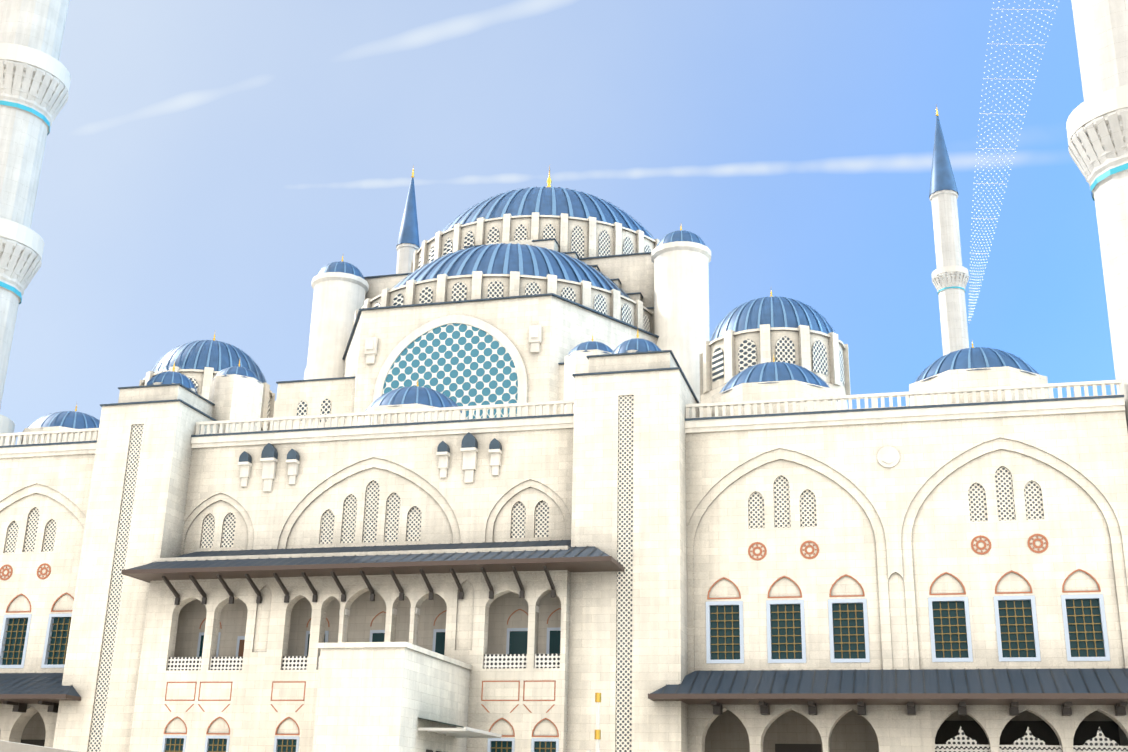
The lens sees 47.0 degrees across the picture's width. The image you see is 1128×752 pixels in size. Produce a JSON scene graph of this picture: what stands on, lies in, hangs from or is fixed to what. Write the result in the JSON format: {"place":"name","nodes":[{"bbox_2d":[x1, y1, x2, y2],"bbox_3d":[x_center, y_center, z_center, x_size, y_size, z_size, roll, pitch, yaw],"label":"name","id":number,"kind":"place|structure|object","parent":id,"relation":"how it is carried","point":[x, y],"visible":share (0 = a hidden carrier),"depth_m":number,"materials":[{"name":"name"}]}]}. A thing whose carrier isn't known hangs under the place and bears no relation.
{"place":"outdoors","nodes":[
{"label":"outdoors","id":0,"kind":"place"},
{"bbox_2d":[238,640,244,656],"bbox_3d":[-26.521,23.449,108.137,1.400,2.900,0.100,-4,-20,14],"label":"loggia door","id":1,"kind":"structure","parent":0,"point":[241,648],"depth_m":108.44,"materials":[{"name":"brown wood"}]},
{"bbox_2d":[199,608,560,628],"bbox_3d":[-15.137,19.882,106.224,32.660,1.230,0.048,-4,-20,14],"label":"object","id":2,"kind":"structure","parent":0,"point":[434,621],"depth_m":104.98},
{"bbox_2d":[21,212,1048,443],"bbox_3d":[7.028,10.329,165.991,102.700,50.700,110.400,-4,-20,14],"label":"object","id":3,"kind":"object","parent":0,"point":[567,327],"visible":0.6,"depth_m":134.42,"materials":[{"name":"white stone"}]},
{"bbox_2d":[396,243,418,273],"bbox_3d":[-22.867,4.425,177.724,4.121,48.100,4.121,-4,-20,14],"label":"minaret","id":4,"kind":"object","parent":3,"relation":"on","point":[405,254],"depth_m":183.74,"materials":[{"name":"stone"}]},
{"bbox_2d":[396,177,419,247],"bbox_3d":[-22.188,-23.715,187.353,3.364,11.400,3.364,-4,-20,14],"label":"minaret spire","id":5,"kind":"structure","parent":4,"relation":"on","point":[408,232],"depth_m":185.76,"materials":[{"name":"blue metal"}]},
{"bbox_2d":[383,323,517,418],"bbox_3d":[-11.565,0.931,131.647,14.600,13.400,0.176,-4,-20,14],"label":"tympanum window","id":6,"kind":"structure","parent":3,"relation":"attached to","point":[463,364],"depth_m":132.06,"materials":[{"name":"teal glass"}]},
{"bbox_2d":[276,238,658,383],"bbox_3d":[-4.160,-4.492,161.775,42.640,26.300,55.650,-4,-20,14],"label":"lead roof flashing","id":7,"kind":"object","parent":3,"relation":"on","point":[499,298],"visible":0.1,"depth_m":137.65,"materials":[{"name":"grey metal"}]},
{"bbox_2d":[304,241,710,415],"bbox_3d":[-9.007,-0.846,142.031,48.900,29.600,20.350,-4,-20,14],"label":"tower","id":8,"kind":"structure","parent":3,"relation":"on","point":[681,300],"depth_m":143.83,"materials":[{"name":"white stone"}]},
{"bbox_2d":[189,223,844,427],"bbox_3d":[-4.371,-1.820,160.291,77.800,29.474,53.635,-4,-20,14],"label":"lattice windows","id":9,"kind":"structure","parent":3,"relation":"attached to","point":[785,350],"depth_m":136.64,"materials":[{"name":"white stone"}]},
{"bbox_2d":[28,187,1037,428],"bbox_3d":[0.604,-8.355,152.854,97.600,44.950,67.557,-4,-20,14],"label":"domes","id":10,"kind":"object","parent":3,"relation":"on","point":[977,359],"visible":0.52,"depth_m":140.45,"materials":[{"name":"blue metal"}]},
{"bbox_2d":[30,186,1038,428],"bbox_3d":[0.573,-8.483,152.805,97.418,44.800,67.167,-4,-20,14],"label":"dome ribs","id":11,"kind":"object","parent":10,"relation":"attached to","point":[505,269],"visible":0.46,"depth_m":141.87,"materials":[{"name":"blue"}]},
{"bbox_2d":[75,167,973,411],"bbox_3d":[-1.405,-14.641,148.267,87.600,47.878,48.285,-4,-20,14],"label":"finials","id":12,"kind":"object","parent":11,"relation":"on","point":[549,181],"visible":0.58,"depth_m":148.75,"materials":[{"name":"gold metal"}]},
{"bbox_2d":[0,0,1116,444],"label":"sky","id":13,"kind":"structure","parent":0,"point":[204,161],"materials":[{"name":"blue"}]},
{"label":"ground","id":14,"kind":"structure","parent":0,"visible":0},
{"bbox_2d":[0,740,77,751],"bbox_3d":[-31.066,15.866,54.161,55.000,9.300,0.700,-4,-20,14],"label":"ramp parapet","id":15,"kind":"structure","parent":14,"relation":"on","point":[7,746],"depth_m":51.49,"materials":[{"name":"stone"}]},
{"bbox_3d":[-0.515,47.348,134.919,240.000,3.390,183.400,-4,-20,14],"label":"terrace platform","id":16,"kind":"structure","parent":14,"relation":"on","visible":0},
{"bbox_2d":[0,0,69,444],"bbox_3d":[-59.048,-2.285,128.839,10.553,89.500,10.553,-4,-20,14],"label":"minaret","id":17,"kind":"object","parent":16,"relation":"on","point":[39,25],"visible":0.85,"depth_m":134.18,"materials":[{"name":"stone"}]},
{"bbox_2d":[0,100,49,303],"bbox_3d":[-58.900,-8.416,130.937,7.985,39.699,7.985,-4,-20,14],"label":"minaret teal bands","id":18,"kind":"object","parent":17,"relation":"attached to","point":[43,117],"visible":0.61,"depth_m":134.01,"materials":[{"name":"teal"}]},
{"bbox_2d":[0,43,70,440],"bbox_3d":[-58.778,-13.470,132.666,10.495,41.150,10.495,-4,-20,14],"label":"minaret parapets","id":19,"kind":"object","parent":17,"relation":"attached to","point":[21,233],"visible":0.44,"depth_m":134.20,"materials":[{"name":"white stone"}]},
{"bbox_2d":[129,546,569,751],"bbox_3d":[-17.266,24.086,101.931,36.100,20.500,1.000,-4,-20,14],"label":"loggia","id":20,"kind":"object","parent":16,"relation":"on","point":[251,716],"visible":0.75,"depth_m":102.83,"materials":[{"name":"stone"}]},
{"bbox_2d":[161,735,558,751],"bbox_3d":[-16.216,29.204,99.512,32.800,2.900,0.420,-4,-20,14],"label":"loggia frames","id":21,"kind":"structure","parent":20,"relation":"on","point":[165,737],"depth_m":101.12,"materials":[{"name":"stone"}]},
{"bbox_2d":[165,738,555,751],"bbox_3d":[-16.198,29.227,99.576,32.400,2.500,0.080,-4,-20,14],"label":"window","id":22,"kind":"structure","parent":21,"relation":"in","point":[504,744],"depth_m":101.19,"materials":[{"name":"glass"}]},
{"bbox_2d":[165,738,555,751],"bbox_3d":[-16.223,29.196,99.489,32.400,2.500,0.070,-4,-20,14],"label":"loggia grilles","id":23,"kind":"object","parent":21,"relation":"in","point":[292,745],"visible":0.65,"depth_m":101.14,"materials":[{"name":"metal"}]},
{"bbox_2d":[164,680,558,736],"bbox_3d":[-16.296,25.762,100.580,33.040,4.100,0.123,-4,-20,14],"label":"decorative wall trim","id":24,"kind":"structure","parent":20,"relation":"attached to","point":[554,681],"depth_m":101.75,"materials":[{"name":"brown stone"}]},
{"bbox_2d":[167,654,559,670],"bbox_3d":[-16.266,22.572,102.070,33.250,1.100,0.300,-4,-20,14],"label":"balcony railing","id":25,"kind":"object","parent":20,"relation":"attached to","point":[498,661],"visible":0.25,"depth_m":103.14,"materials":[{"name":"white stone"}]},
{"bbox_2d":[339,606,538,644],"bbox_3d":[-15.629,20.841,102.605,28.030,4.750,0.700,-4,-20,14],"label":"loggia columns","id":26,"kind":"structure","parent":20,"relation":"on","point":[347,612],"depth_m":102.41,"materials":[{"name":"white stone"}]},
{"bbox_2d":[53,350,699,751],"bbox_3d":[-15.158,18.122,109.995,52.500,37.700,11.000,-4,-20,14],"label":"pylons","id":27,"kind":"object","parent":16,"relation":"on","point":[663,398],"visible":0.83,"depth_m":103.63,"materials":[{"name":"stone"}]},
{"bbox_2d":[88,395,633,751],"bbox_3d":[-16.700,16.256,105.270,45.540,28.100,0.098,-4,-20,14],"label":"lattice panels","id":28,"kind":"object","parent":27,"relation":"attached to","point":[624,609],"visible":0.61,"depth_m":102.80,"materials":[{"name":"stone"}]},
{"bbox_2d":[100,350,698,420],"bbox_3d":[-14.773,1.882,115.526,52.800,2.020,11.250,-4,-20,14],"label":"pylon lead","id":29,"kind":"object","parent":27,"relation":"on","point":[573,375],"visible":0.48,"depth_m":107.95,"materials":[{"name":"grey metal"}]},
{"bbox_2d":[146,338,660,391],"bbox_3d":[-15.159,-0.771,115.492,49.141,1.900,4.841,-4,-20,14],"label":"pylon domes","id":30,"kind":"structure","parent":27,"relation":"on","point":[632,345],"depth_m":109.42,"materials":[{"name":"blue metal"}]},
{"bbox_2d":[145,338,660,392],"bbox_3d":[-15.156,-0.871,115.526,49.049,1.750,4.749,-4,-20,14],"label":"pylon dome ribs","id":31,"kind":"object","parent":30,"relation":"on","point":[197,392],"visible":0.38,"depth_m":118.63,"materials":[{"name":"blue metal"}]},
{"bbox_2d":[172,331,638,371],"bbox_3d":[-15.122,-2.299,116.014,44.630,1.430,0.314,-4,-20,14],"label":"pylon finials","id":32,"kind":"object","parent":30,"relation":"on","point":[637,335],"visible":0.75,"depth_m":121.31,"materials":[{"name":"gold metal"}]},
{"bbox_2d":[312,642,471,751],"bbox_3d":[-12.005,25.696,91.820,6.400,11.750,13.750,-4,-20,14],"label":"entrance block","id":33,"kind":"structure","parent":16,"relation":"on","point":[378,696],"depth_m":86.98,"materials":[{"name":"white stone"}]},
{"bbox_2d":[418,718,501,737],"bbox_3d":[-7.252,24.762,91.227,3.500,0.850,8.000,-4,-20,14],"label":"canopy","id":34,"kind":"object","parent":33,"relation":"attached to","point":[466,732],"depth_m":90.29,"materials":[{"name":"white stone"}]},
{"bbox_2d":[0,411,1127,751],"bbox_3d":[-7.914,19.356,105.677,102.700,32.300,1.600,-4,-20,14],"label":"facade wall","id":35,"kind":"structure","parent":16,"relation":"on","point":[898,539],"depth_m":99.93,"materials":[{"name":"stone"}]},
{"bbox_2d":[238,447,501,491],"bbox_3d":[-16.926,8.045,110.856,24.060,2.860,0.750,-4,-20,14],"label":"birdhouses","id":36,"kind":"object","parent":35,"relation":"attached to","point":[468,465],"visible":1,"depth_m":109.38,"materials":[{"name":"white stone"}]},
{"bbox_2d":[239,432,501,462],"bbox_3d":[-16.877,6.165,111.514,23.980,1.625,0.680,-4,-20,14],"label":"birdhouse roofs","id":37,"kind":"structure","parent":36,"relation":"on","point":[469,440],"depth_m":109.74,"materials":[{"name":"metal"}]},
{"bbox_2d":[5,467,1043,552],"bbox_3d":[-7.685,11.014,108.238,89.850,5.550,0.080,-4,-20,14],"label":"lattice windows","id":38,"kind":"structure","parent":35,"relation":"attached to","point":[1004,498],"depth_m":106.91,"materials":[{"name":"stone"}]},
{"bbox_2d":[0,534,1100,612],"bbox_3d":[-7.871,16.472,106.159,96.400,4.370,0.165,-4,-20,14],"label":"wall ornaments","id":39,"kind":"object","parent":35,"relation":"attached to","point":[764,555],"depth_m":98.80,"materials":[{"name":"brown stone"}]},
{"bbox_2d":[0,594,1109,667],"bbox_3d":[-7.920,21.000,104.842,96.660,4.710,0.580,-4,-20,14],"label":"window frames","id":40,"kind":"structure","parent":35,"relation":"attached to","point":[708,629],"depth_m":96.96,"materials":[{"name":"white stone"}]},
{"bbox_2d":[1,599,1103,664],"bbox_3d":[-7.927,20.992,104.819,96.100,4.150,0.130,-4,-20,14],"label":"window grilles","id":41,"kind":"object","parent":40,"relation":"attached to","point":[778,635],"depth_m":97.38,"materials":[{"name":"metal"}]},
{"bbox_2d":[2,599,1104,664],"bbox_3d":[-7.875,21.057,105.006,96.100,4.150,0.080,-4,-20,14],"label":"window glass","id":42,"kind":"object","parent":40,"relation":"in","point":[944,629],"visible":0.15,"depth_m":97.07,"materials":[{"name":"teal glass"}]},
{"bbox_2d":[0,395,1123,447],"bbox_3d":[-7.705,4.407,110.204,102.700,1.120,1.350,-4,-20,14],"label":"lead cornice","id":43,"kind":"structure","parent":35,"relation":"attached to","point":[744,416],"depth_m":104.80,"materials":[{"name":"grey metal"}]},
{"bbox_2d":[0,379,1124,458],"bbox_3d":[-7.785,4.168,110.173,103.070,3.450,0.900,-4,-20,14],"label":"balustrade","id":44,"kind":"object","parent":35,"relation":"attached to","point":[930,414],"visible":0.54,"depth_m":107.77,"materials":[{"name":"white stone"}]},
{"bbox_2d":[0,540,1127,696],"bbox_3d":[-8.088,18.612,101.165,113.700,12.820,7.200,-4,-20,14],"label":"canopy roofs","id":45,"kind":"structure","parent":35,"relation":"attached to","point":[988,681],"depth_m":94.80,"materials":[{"name":"grey metal"}]},
{"bbox_2d":[0,556,1127,704],"bbox_3d":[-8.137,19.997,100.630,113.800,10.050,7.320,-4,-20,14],"label":"canopy fascia","id":46,"kind":"structure","parent":45,"relation":"attached to","point":[592,564],"depth_m":97.37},
{"bbox_2d":[0,539,1127,693],"bbox_3d":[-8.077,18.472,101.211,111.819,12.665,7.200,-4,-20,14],"label":"canopy seams","id":47,"kind":"object","parent":45,"relation":"on","point":[587,556],"visible":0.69,"depth_m":98.54,"materials":[{"name":"grey metal"}]},
{"bbox_2d":[3,566,1126,715],"bbox_3d":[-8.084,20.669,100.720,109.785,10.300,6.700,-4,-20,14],"label":"canopy brackets","id":48,"kind":"object","parent":35,"relation":"attached to","point":[1119,707],"visible":0.98,"depth_m":100.94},
{"bbox_2d":[877,446,899,467],"bbox_3d":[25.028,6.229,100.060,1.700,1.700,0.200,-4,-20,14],"label":"star medallion","id":49,"kind":"object","parent":35,"relation":"attached to","point":[888,456],"visible":1,"depth_m":99.98,"materials":[{"name":"stone"}]},
{"bbox_2d":[935,726,1127,751],"bbox_3d":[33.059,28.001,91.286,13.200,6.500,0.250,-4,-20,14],"label":"ornamental screens","id":50,"kind":"object","parent":35,"relation":"attached to","point":[1027,742],"visible":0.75,"depth_m":91.99,"materials":[{"name":"white stone"}]},
{"bbox_2d":[0,710,1127,751],"bbox_3d":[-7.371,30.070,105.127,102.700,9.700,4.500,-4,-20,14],"label":"arcade interior","id":51,"kind":"object","parent":16,"relation":"on","point":[853,731],"depth_m":100.83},
{"bbox_2d":[20,721,1119,751],"bbox_3d":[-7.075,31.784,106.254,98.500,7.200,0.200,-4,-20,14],"label":"arcade doors","id":52,"kind":"structure","parent":51,"relation":"in","point":[1013,731],"depth_m":96.66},
{"bbox_2d":[587,702,599,751],"bbox_3d":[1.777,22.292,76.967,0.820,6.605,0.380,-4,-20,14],"label":"lamp post","id":53,"kind":"object","parent":16,"relation":"on","point":[597,721],"visible":0.63,"depth_m":77.40,"materials":[{"name":"white metal"}]},
{"bbox_2d":[594,693,600,739],"bbox_3d":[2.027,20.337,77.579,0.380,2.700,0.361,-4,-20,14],"label":"lamp post bands","id":54,"kind":"object","parent":53,"relation":"attached to","point":[597,699],"visible":0.88,"depth_m":77.23,"materials":[{"name":"gold metal"}]},
{"bbox_2d":[930,190,968,355],"bbox_3d":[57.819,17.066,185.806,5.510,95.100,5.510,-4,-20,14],"label":"minaret","id":55,"kind":"object","parent":16,"relation":"on","point":[953,317],"visible":0.25,"depth_m":195.47,"materials":[{"name":"stone"}]},
{"bbox_2d":[929,116,958,198],"bbox_3d":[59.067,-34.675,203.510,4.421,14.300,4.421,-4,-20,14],"label":"minaret spire","id":56,"kind":"structure","parent":55,"relation":"on","point":[942,177],"depth_m":201.51,"materials":[{"name":"metal"}]},
{"bbox_2d":[932,265,968,279],"bbox_3d":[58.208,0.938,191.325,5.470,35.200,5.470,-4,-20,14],"label":"minaret parapets","id":57,"kind":"object","parent":55,"relation":"attached to","point":[946,269],"visible":0.1,"depth_m":194.70,"materials":[{"name":"white stone"}]},
{"bbox_2d":[937,286,965,293],"bbox_3d":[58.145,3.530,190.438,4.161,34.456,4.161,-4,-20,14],"label":"minaret teal bands","id":58,"kind":"object","parent":55,"relation":"attached to","point":[950,287],"visible":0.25,"depth_m":194.41,"materials":[{"name":"teal"}]},
{"bbox_2d":[968,0,1058,323],"bbox_3d":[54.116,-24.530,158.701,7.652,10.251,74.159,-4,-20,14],"label":"string lights","id":59,"kind":"object","parent":55,"relation":"hanging from","point":[997,154],"visible":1,"depth_m":160.90},
{"bbox_2d":[973,9,1038,253],"bbox_3d":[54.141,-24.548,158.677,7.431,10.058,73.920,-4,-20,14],"label":"string lights","id":60,"kind":"object","parent":59,"relation":"attached to","point":[987,113],"visible":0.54,"depth_m":160.31},
{"bbox_2d":[1068,0,1127,430],"bbox_3d":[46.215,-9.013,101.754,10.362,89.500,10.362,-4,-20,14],"label":"minaret","id":61,"kind":"object","parent":16,"relation":"on","point":[1098,147],"visible":0.81,"depth_m":102.89,"materials":[{"name":"stone"}]},
{"bbox_2d":[1066,85,1127,146],"bbox_3d":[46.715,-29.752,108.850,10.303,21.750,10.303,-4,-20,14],"label":"minaret parapets","id":62,"kind":"object","parent":61,"relation":"attached to","point":[1082,114],"visible":0.5,"depth_m":102.93,"materials":[{"name":"white stone"}]},
{"bbox_2d":[1090,163,1127,200],"bbox_3d":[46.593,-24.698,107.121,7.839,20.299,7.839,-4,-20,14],"label":"teal minaret bands","id":63,"kind":"object","parent":61,"relation":"attached to","point":[1109,172],"visible":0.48,"depth_m":102.28,"materials":[{"name":"teal"}]},
{"bbox_3d":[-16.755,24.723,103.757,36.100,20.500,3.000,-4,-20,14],"label":"loggia","id":64,"kind":"object","parent":16,"relation":"on","visible":0},
{"bbox_2d":[174,591,560,656],"bbox_3d":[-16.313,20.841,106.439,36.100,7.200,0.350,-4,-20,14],"label":"loggia back wall","id":65,"kind":"structure","parent":64,"relation":"on","point":[364,610],"depth_m":106.53,"materials":[{"name":"beige stone"}]},
{"bbox_2d":[196,627,560,656],"bbox_3d":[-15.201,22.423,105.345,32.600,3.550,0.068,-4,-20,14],"label":"loggia frames","id":66,"kind":"structure","parent":65,"relation":"attached to","point":[239,638],"depth_m":105.79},
{"bbox_2d":[199,631,560,656],"bbox_3d":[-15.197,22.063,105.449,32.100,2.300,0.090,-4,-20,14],"label":"window","id":67,"kind":"structure","parent":66,"relation":"in","point":[518,640],"depth_m":102.62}
]}

